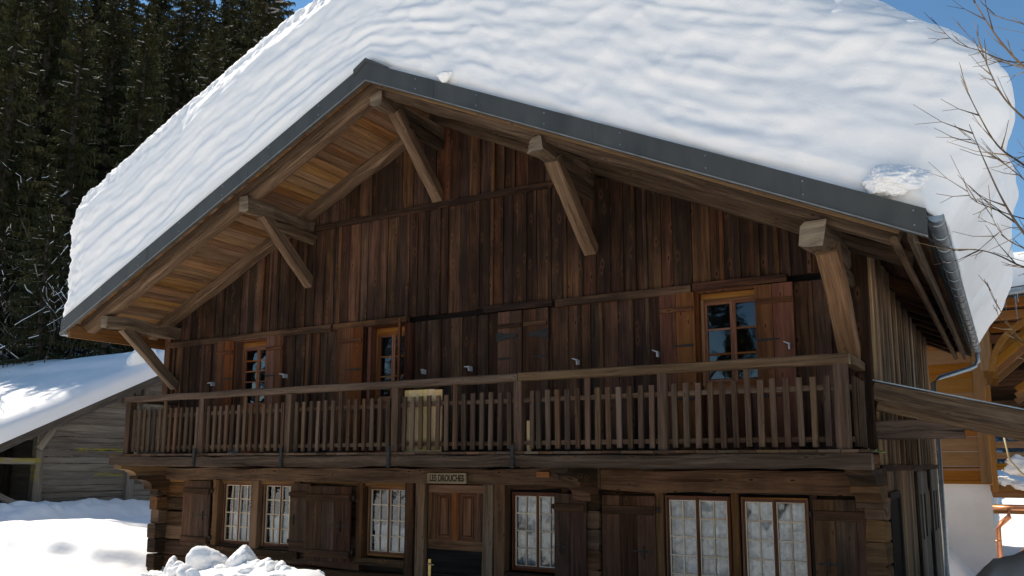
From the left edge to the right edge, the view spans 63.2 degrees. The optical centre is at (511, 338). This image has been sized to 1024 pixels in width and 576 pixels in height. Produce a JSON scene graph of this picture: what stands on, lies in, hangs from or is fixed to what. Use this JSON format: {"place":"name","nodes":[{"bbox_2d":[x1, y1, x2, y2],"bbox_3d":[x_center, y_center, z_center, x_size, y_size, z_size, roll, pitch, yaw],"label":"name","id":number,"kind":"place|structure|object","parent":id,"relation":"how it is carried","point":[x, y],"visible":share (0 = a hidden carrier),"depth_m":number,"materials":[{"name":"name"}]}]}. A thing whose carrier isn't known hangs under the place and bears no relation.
{"place":"outdoors","nodes":[
{"label":"outdoors","id":0,"kind":"place"},
{"bbox_2d":[0,77,1023,575],"bbox_3d":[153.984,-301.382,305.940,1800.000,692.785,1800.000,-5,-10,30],"label":"snow ground","id":1,"kind":"structure","parent":0,"point":[90,537],"depth_m":15.79,"materials":[{"name":"white snow"}]},
{"bbox_2d":[0,0,39,358],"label":"spruce tree","id":2,"kind":"object","parent":1,"relation":"on","point":[6,48],"visible":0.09,"depth_m":35.24,"materials":[{"name":"green plant"}]},
{"bbox_2d":[0,1,45,239],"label":"spruce tree","id":3,"kind":"object","parent":1,"relation":"on","point":[22,85],"visible":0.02,"depth_m":46.36,"materials":[{"name":"green plant"}]},
{"bbox_2d":[0,0,55,364],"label":"spruce tree","id":4,"kind":"object","parent":1,"relation":"on","point":[9,110],"visible":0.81,"depth_m":32.72,"materials":[{"name":"green plant"}]},
{"bbox_2d":[5,0,58,300],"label":"spruce tree","id":5,"kind":"object","parent":1,"relation":"on","point":[33,48],"depth_m":48.73,"materials":[{"name":"green plant"}]},
{"bbox_2d":[0,219,66,375],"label":"bare tree","id":6,"kind":"object","parent":1,"relation":"on","point":[32,314],"visible":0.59,"depth_m":28.86,"materials":[{"name":"brown plant"}]},
{"bbox_2d":[0,229,69,355],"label":"bare tree","id":7,"kind":"object","parent":1,"relation":"on","point":[9,312],"visible":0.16,"depth_m":31.52,"materials":[{"name":"brown plant"}]},
{"bbox_2d":[2,267,70,355],"bbox_3d":[-18.702,0.842,30.591,7.180,8.209,3.811,3,-9,-19],"label":"bare tree","id":8,"kind":"object","parent":1,"relation":"on","point":[34,326],"visible":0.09,"depth_m":30.63,"materials":[{"name":"brown plant"}]},
{"bbox_2d":[0,252,73,363],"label":"bare tree","id":9,"kind":"object","parent":1,"relation":"on","point":[12,354],"visible":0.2,"depth_m":29.55,"materials":[{"name":"brown plant"}]},
{"bbox_2d":[0,169,74,463],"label":"spruce tree","id":10,"kind":"object","parent":1,"relation":"on","point":[38,347],"visible":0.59,"depth_m":29.99,"materials":[{"name":"green plant"}]},
{"bbox_2d":[0,214,75,362],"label":"bare tree","id":11,"kind":"object","parent":1,"relation":"on","point":[6,313],"visible":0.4,"depth_m":28.94,"materials":[{"name":"brown plant"}]},
{"bbox_2d":[0,0,91,358],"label":"spruce tree","id":12,"kind":"object","parent":1,"relation":"on","point":[49,40],"visible":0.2,"depth_m":37.15,"materials":[{"name":"green plant"}]},
{"bbox_2d":[0,272,96,358],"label":"bare tree","id":13,"kind":"object","parent":1,"relation":"on","point":[11,301],"visible":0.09,"depth_m":31.17,"materials":[{"name":"brown plant"}]},
{"bbox_2d":[10,0,95,278],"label":"spruce tree","id":14,"kind":"object","parent":1,"relation":"on","point":[64,30],"visible":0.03,"depth_m":47.86,"materials":[{"name":"green plant"}]},
{"bbox_2d":[0,0,108,360],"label":"spruce tree","id":15,"kind":"object","parent":1,"relation":"on","point":[72,158],"visible":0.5,"depth_m":33.76,"materials":[{"name":"green plant"}]},
{"bbox_2d":[0,157,114,358],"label":"bare tree","id":16,"kind":"object","parent":1,"relation":"on","point":[38,231],"visible":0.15,"depth_m":31.68,"materials":[{"name":"brown plant"}]},
{"bbox_2d":[0,376,161,503],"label":"plank shed","id":17,"kind":"structure","parent":1,"relation":"on","point":[31,470],"depth_m":22.77,"materials":[{"name":"grey wood"}]},
{"bbox_2d":[0,349,164,443],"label":"shed roof snow","id":18,"kind":"structure","parent":17,"relation":"on","point":[38,393],"depth_m":23.24,"materials":[{"name":"white snow"}]},
{"bbox_2d":[126,349,157,365],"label":"snow cornice","id":19,"kind":"structure","parent":17,"relation":"on","point":[134,358],"depth_m":23.94,"materials":[{"name":"white snow"}]},
{"bbox_2d":[47,0,138,353],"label":"spruce tree","id":20,"kind":"object","parent":1,"relation":"on","point":[112,62],"visible":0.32,"depth_m":39.43,"materials":[{"name":"green plant"}]},
{"bbox_2d":[69,0,120,196],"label":"spruce tree","id":21,"kind":"object","parent":1,"relation":"on","point":[96,16],"visible":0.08,"depth_m":50.67,"materials":[{"name":"green plant"}]},
{"bbox_2d":[71,340,118,437],"bbox_3d":[-15.720,0.724,31.341,6.462,7.388,3.430,-5,-10,33],"label":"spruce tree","id":22,"kind":"object","parent":1,"relation":"on","point":[91,352],"visible":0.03,"depth_m":31.77,"materials":[{"name":"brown plant"}]},
{"bbox_2d":[55,160,137,484],"bbox_3d":[-14.563,-0.027,29.987,3.710,13.388,3.512,-3,-9,22],"label":"spruce tree","id":23,"kind":"object","parent":1,"relation":"on","point":[103,348],"visible":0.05,"depth_m":29.70,"materials":[{"name":"green plant"}]},
{"bbox_2d":[81,0,149,196],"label":"spruce tree","id":24,"kind":"object","parent":1,"relation":"on","point":[131,12],"visible":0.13,"depth_m":49.69,"materials":[{"name":"green plant"}]},
{"bbox_2d":[79,1,169,355],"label":"spruce tree","id":25,"kind":"object","parent":1,"relation":"on","point":[142,109],"visible":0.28,"depth_m":36.21,"materials":[{"name":"green plant"}]},
{"bbox_2d":[116,0,144,129],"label":"spruce tree","id":26,"kind":"object","parent":1,"relation":"on","point":[136,30],"visible":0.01,"depth_m":52.90,"materials":[{"name":"green plant"}]},
{"bbox_2d":[139,573,151,575],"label":"snow clod","id":27,"kind":"object","parent":1,"relation":"on","point":[143,574],"visible":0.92,"depth_m":8.90,"materials":[{"name":"white snow"}]},
{"bbox_2d":[121,0,170,96],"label":"spruce tree","id":28,"kind":"object","parent":1,"relation":"on","point":[151,3],"visible":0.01,"depth_m":62.09,"materials":[{"name":"green plant"}]},
{"bbox_2d":[137,9,173,142],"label":"spruce tree","id":29,"kind":"object","parent":1,"relation":"on","point":[162,21],"visible":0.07,"depth_m":47.38,"materials":[{"name":"green plant"}]},
{"bbox_2d":[148,570,164,575],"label":"snow clod","id":30,"kind":"object","parent":1,"relation":"on","point":[156,573],"visible":0.83,"depth_m":9.01,"materials":[{"name":"white snow"}]},
{"bbox_2d":[133,0,185,126],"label":"spruce tree","id":31,"kind":"object","parent":1,"relation":"on","point":[164,5],"visible":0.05,"depth_m":53.46,"materials":[{"name":"green plant"}]},
{"bbox_2d":[130,0,203,144],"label":"spruce tree","id":32,"kind":"object","parent":1,"relation":"on","point":[182,51],"visible":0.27,"depth_m":41.88,"materials":[{"name":"green plant"}]},
{"bbox_2d":[163,556,177,573],"bbox_3d":[-3.720,2.521,9.154,0.221,0.262,0.191,-5,-10,30],"label":"snow clod","id":33,"kind":"object","parent":1,"relation":"on","point":[172,560],"visible":0.3,"depth_m":9.09,"materials":[{"name":"white snow"}]},
{"bbox_2d":[167,566,177,575],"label":"snow clod","id":34,"kind":"object","parent":1,"relation":"on","point":[171,571],"visible":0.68,"depth_m":8.57,"materials":[{"name":"white snow"}]},
{"bbox_2d":[172,561,183,566],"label":"snow clod","id":35,"kind":"object","parent":1,"relation":"on","point":[177,563],"visible":0.33,"depth_m":8.66,"materials":[{"name":"white snow"}]},
{"bbox_2d":[176,563,191,575],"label":"snow clod","id":36,"kind":"object","parent":1,"relation":"on","point":[182,569],"visible":0.58,"depth_m":8.32,"materials":[{"name":"white snow"}]},
{"bbox_2d":[162,0,211,123],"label":"spruce tree","id":37,"kind":"object","parent":1,"relation":"on","point":[201,29],"visible":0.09,"depth_m":52.45,"materials":[{"name":"green plant"}]},
{"bbox_2d":[186,568,200,575],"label":"snow clod","id":38,"kind":"object","parent":1,"relation":"on","point":[192,572],"visible":1,"depth_m":8.26,"materials":[{"name":"white snow"}]},
{"bbox_2d":[185,0,218,82],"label":"spruce tree","id":39,"kind":"object","parent":1,"relation":"on","point":[209,12],"visible":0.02,"depth_m":65.64,"materials":[{"name":"green plant"}]},
{"bbox_2d":[181,0,228,104],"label":"spruce tree","id":40,"kind":"object","parent":1,"relation":"on","point":[211,55],"visible":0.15,"depth_m":38.64,"materials":[{"name":"green plant"}]},
{"bbox_2d":[185,546,227,569],"bbox_3d":[-3.224,2.327,8.783,0.421,0.291,0.323,4,-9,-24],"label":"snow clod","id":41,"kind":"object","parent":1,"relation":"on","point":[199,557],"visible":0.69,"depth_m":8.66,"materials":[{"name":"white snow"}]},
{"bbox_2d":[195,0,241,94],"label":"spruce tree","id":42,"kind":"object","parent":1,"relation":"on","point":[224,18],"visible":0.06,"depth_m":54.09,"materials":[{"name":"green plant"}]},
{"bbox_2d":[211,560,225,567],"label":"snow clod","id":43,"kind":"object","parent":1,"relation":"on","point":[215,562],"visible":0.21,"depth_m":8.67,"materials":[{"name":"white snow"}]},
{"bbox_2d":[214,564,224,568],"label":"snow clod","id":44,"kind":"object","parent":1,"relation":"on","point":[220,566],"visible":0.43,"depth_m":8.51,"materials":[{"name":"white snow"}]},
{"bbox_2d":[198,0,240,80],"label":"spruce tree","id":45,"kind":"object","parent":1,"relation":"on","point":[221,17],"visible":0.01,"depth_m":55.53,"materials":[{"name":"green plant"}]},
{"bbox_2d":[211,0,261,82],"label":"spruce tree","id":46,"kind":"object","parent":1,"relation":"on","point":[238,14],"visible":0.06,"depth_m":44.12,"materials":[{"name":"green plant"}]},
{"bbox_2d":[231,573,251,575],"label":"snow clod","id":47,"kind":"object","parent":1,"relation":"on","point":[236,574],"visible":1,"depth_m":7.81,"materials":[{"name":"white snow"}]},
{"bbox_2d":[225,545,257,567],"bbox_3d":[-2.732,2.274,8.429,0.276,0.378,0.303,-5,-10,30],"label":"snow clod","id":48,"kind":"object","parent":1,"relation":"on","point":[243,553],"visible":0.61,"depth_m":8.33,"materials":[{"name":"white snow"}]},
{"bbox_2d":[237,564,256,572],"bbox_3d":[-2.562,2.266,8.144,0.244,0.126,0.191,1,-9,-7],"label":"snow clod","id":49,"kind":"object","parent":1,"relation":"on","point":[248,568],"visible":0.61,"depth_m":8.09,"materials":[{"name":"white snow"}]},
{"bbox_2d":[246,559,259,564],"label":"snow clod","id":50,"kind":"object","parent":1,"relation":"on","point":[256,561],"visible":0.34,"depth_m":8.23,"materials":[{"name":"white snow"}]},
{"bbox_2d":[220,0,290,66],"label":"spruce tree","id":51,"kind":"object","parent":1,"relation":"on","point":[267,12],"visible":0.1,"depth_m":42.54,"materials":[{"name":"green plant"}]},
{"bbox_2d":[256,557,270,567],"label":"snow clod","id":52,"kind":"object","parent":1,"relation":"on","point":[260,563],"visible":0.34,"depth_m":8.13,"materials":[{"name":"white snow"}]},
{"bbox_2d":[265,560,278,571],"bbox_3d":[-2.310,2.220,8.026,0.166,0.176,0.189,-5,-10,30],"label":"snow clod","id":53,"kind":"object","parent":1,"relation":"on","point":[270,565],"visible":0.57,"depth_m":7.95,"materials":[{"name":"white snow"}]},
{"bbox_2d":[266,573,286,575],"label":"snow clod","id":54,"kind":"object","parent":1,"relation":"on","point":[276,574],"visible":1,"depth_m":7.58,"materials":[{"name":"white snow"}]},
{"bbox_2d":[275,560,285,569],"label":"snow clod","id":55,"kind":"object","parent":1,"relation":"on","point":[279,564],"visible":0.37,"depth_m":7.90,"materials":[{"name":"white snow"}]},
{"bbox_2d":[272,0,295,26],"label":"spruce tree","id":56,"kind":"object","parent":1,"relation":"on","point":[290,11],"visible":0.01,"depth_m":61.68,"materials":[{"name":"green plant"}]},
{"bbox_2d":[278,565,290,570],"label":"snow clod","id":57,"kind":"object","parent":1,"relation":"on","point":[284,567],"visible":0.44,"depth_m":7.82,"materials":[{"name":"white snow"}]},
{"bbox_2d":[59,58,1023,575],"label":"wooden chalet","id":58,"kind":"object","parent":1,"relation":"on","point":[685,360],"visible":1,"depth_m":10.75,"materials":[{"name":"brown wood"}]},
{"bbox_2d":[138,406,168,453],"bbox_3d":[-5.756,1.461,13.356,0.685,0.755,0.020,-5,-10,30],"label":"grey board panel","id":59,"kind":"object","parent":58,"relation":"on","point":[153,408],"visible":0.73,"depth_m":13.34,"materials":[{"name":"grey wood"}]},
{"bbox_2d":[221,482,250,544],"bbox_3d":[-4.349,2.798,13.403,0.720,1.000,0.161,-5,-10,30],"label":"window","id":60,"kind":"structure","parent":58,"relation":"in","point":[240,521],"depth_m":13.42,"materials":[{"name":"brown wood"}]},
{"bbox_2d":[240,345,265,407],"bbox_3d":[-4.140,0.614,13.601,0.720,1.000,0.090,-5,-10,30],"label":"window","id":61,"kind":"structure","parent":58,"relation":"in","point":[259,349],"depth_m":13.66,"materials":[{"name":"orange wood"}]},
{"bbox_2d":[261,484,290,546],"bbox_3d":[-3.550,2.729,12.931,0.740,1.000,0.158,-5,-10,30],"label":"window","id":62,"kind":"structure","parent":58,"relation":"in","point":[279,525],"depth_m":12.96,"materials":[{"name":"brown wood"}]},
{"bbox_2d":[367,485,404,557],"bbox_3d":[-1.713,2.586,11.852,0.750,0.990,0.163,-5,-10,30],"label":"window","id":63,"kind":"structure","parent":58,"relation":"in","point":[389,538],"depth_m":11.86,"materials":[{"name":"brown wood"}]},
{"bbox_2d":[375,331,404,401],"bbox_3d":[-1.725,0.401,12.182,0.620,1.010,0.090,-5,-10,30],"label":"window","id":64,"kind":"structure","parent":58,"relation":"in","point":[380,336],"depth_m":12.24,"materials":[{"name":"orange wood"}]},
{"bbox_2d":[404,389,442,451],"bbox_3d":[-1.132,1.041,10.596,0.588,0.793,0.025,-5,-10,30],"label":"plywood panel","id":65,"kind":"object","parent":58,"relation":"on","point":[425,393],"visible":0.5,"depth_m":10.58,"materials":[{"name":"brown wood"}]},
{"bbox_2d":[427,473,466,483],"bbox_3d":[-0.869,1.863,11.129,0.620,0.134,0.036,-5,-10,30],"label":"name board","id":66,"kind":"object","parent":58,"relation":"attached to","point":[456,478],"visible":1,"depth_m":11.11,"materials":[{"name":"brown wood"}]},
{"bbox_2d":[427,484,482,575],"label":"front door","id":67,"kind":"structure","parent":58,"relation":"in","point":[455,511],"depth_m":11.14,"materials":[{"name":"brown wood"}]},
{"bbox_2d":[527,421,530,450],"bbox_3d":[0.200,1.139,9.763,0.050,0.358,0.025,-5,-10,30],"label":"pine batten","id":68,"kind":"object","parent":58,"relation":"on","point":[528,431],"visible":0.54,"depth_m":9.76,"materials":[{"name":"beige wood"}]},
{"bbox_2d":[512,492,561,572],"bbox_3d":[0.362,2.449,10.604,0.740,0.980,0.166,-5,-10,30],"label":"window","id":69,"kind":"structure","parent":58,"relation":"in","point":[536,515],"depth_m":10.65,"materials":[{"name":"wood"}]},
{"bbox_2d":[63,0,1018,345],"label":"roof snow","id":70,"kind":"structure","parent":58,"relation":"on","point":[827,90],"depth_m":8.88,"materials":[{"name":"white snow"}]},
{"bbox_2d":[436,71,452,82],"bbox_3d":[-0.820,-3.195,10.142,0.164,0.155,0.196,6,-10,-32],"label":"snow clod","id":71,"kind":"object","parent":70,"relation":"on","point":[444,76],"visible":1,"depth_m":10.10,"materials":[{"name":"white snow"}]},
{"bbox_2d":[536,472,550,476],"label":"wood block","id":72,"kind":"structure","parent":58,"relation":"attached to","point":[543,474],"depth_m":10.37,"materials":[{"name":"brown wood"}]},
{"bbox_2d":[665,495,732,575],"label":"window","id":73,"kind":"structure","parent":58,"relation":"in","point":[702,533],"depth_m":9.51,"materials":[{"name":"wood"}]},
{"bbox_2d":[701,295,757,385],"bbox_3d":[2.565,0.024,9.602,0.740,1.010,0.090,-5,-10,30],"label":"window","id":74,"kind":"structure","parent":58,"relation":"in","point":[732,301],"depth_m":9.63,"materials":[{"name":"orange wood"}]},
{"bbox_2d":[741,497,812,575],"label":"window","id":75,"kind":"structure","parent":58,"relation":"in","point":[776,531],"depth_m":9.08,"materials":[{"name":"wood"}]},
{"bbox_2d":[861,163,933,197],"bbox_3d":[3.385,-1.425,7.340,0.592,0.325,0.306,-5,-10,30],"label":"snow clod","id":76,"kind":"object","parent":58,"relation":"on","point":[890,180],"visible":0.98,"depth_m":7.28,"materials":[{"name":"white snow"}]},
{"bbox_2d":[888,490,906,575],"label":"side door","id":77,"kind":"structure","parent":58,"relation":"in","point":[899,564],"depth_m":9.48,"materials":[{"name":"black wood"}]},
{"bbox_2d":[913,0,1023,358],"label":"roadside tree","id":78,"kind":"object","parent":1,"relation":"on","point":[1001,60],"visible":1,"depth_m":3.91,"materials":[{"name":"brown plant"}]},
{"bbox_2d":[927,285,1023,572],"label":"neighbour house","id":79,"kind":"structure","parent":1,"relation":"on","point":[974,509],"depth_m":19.05,"materials":[{"name":"white paint"}]},
{"bbox_2d":[998,476,1018,485],"bbox_3d":[10.091,2.919,16.967,0.429,0.249,0.168,-5,-10,30],"label":"snow clod","id":80,"kind":"object","parent":79,"relation":"on","point":[1004,480],"visible":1,"depth_m":16.93,"materials":[{"name":"white snow"}]},
{"bbox_2d":[1002,454,1023,476],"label":"snow clod","id":81,"kind":"object","parent":79,"relation":"on","point":[1017,460],"visible":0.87,"depth_m":16.84,"materials":[{"name":"white snow"}]},
{"bbox_2d":[1003,438,1023,474],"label":"pale hose","id":82,"kind":"object","parent":79,"relation":"hanging from","point":[1016,467],"visible":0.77,"depth_m":16.70,"materials":[{"name":"plastic"}]},
{"bbox_2d":[1010,481,1023,490],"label":"snow clod","id":83,"kind":"object","parent":79,"relation":"on","point":[1018,485],"visible":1,"depth_m":16.77,"materials":[{"name":"white snow"}]},
{"bbox_2d":[67,0,1023,252],"label":"sky","id":84,"kind":"structure","parent":0,"point":[939,11],"materials":[{"name":"blue"}]},
{"bbox_2d":[995,436,1023,462],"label":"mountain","id":85,"kind":"structure","parent":0,"point":[999,439],"depth_m":280.38,"materials":[{"name":"blue"}]},
{"bbox_2d":[1011,252,1023,286],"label":"roof snow","id":86,"kind":"structure","parent":0,"point":[1017,280],"depth_m":27.85,"materials":[{"name":"white snow"}]}
]}

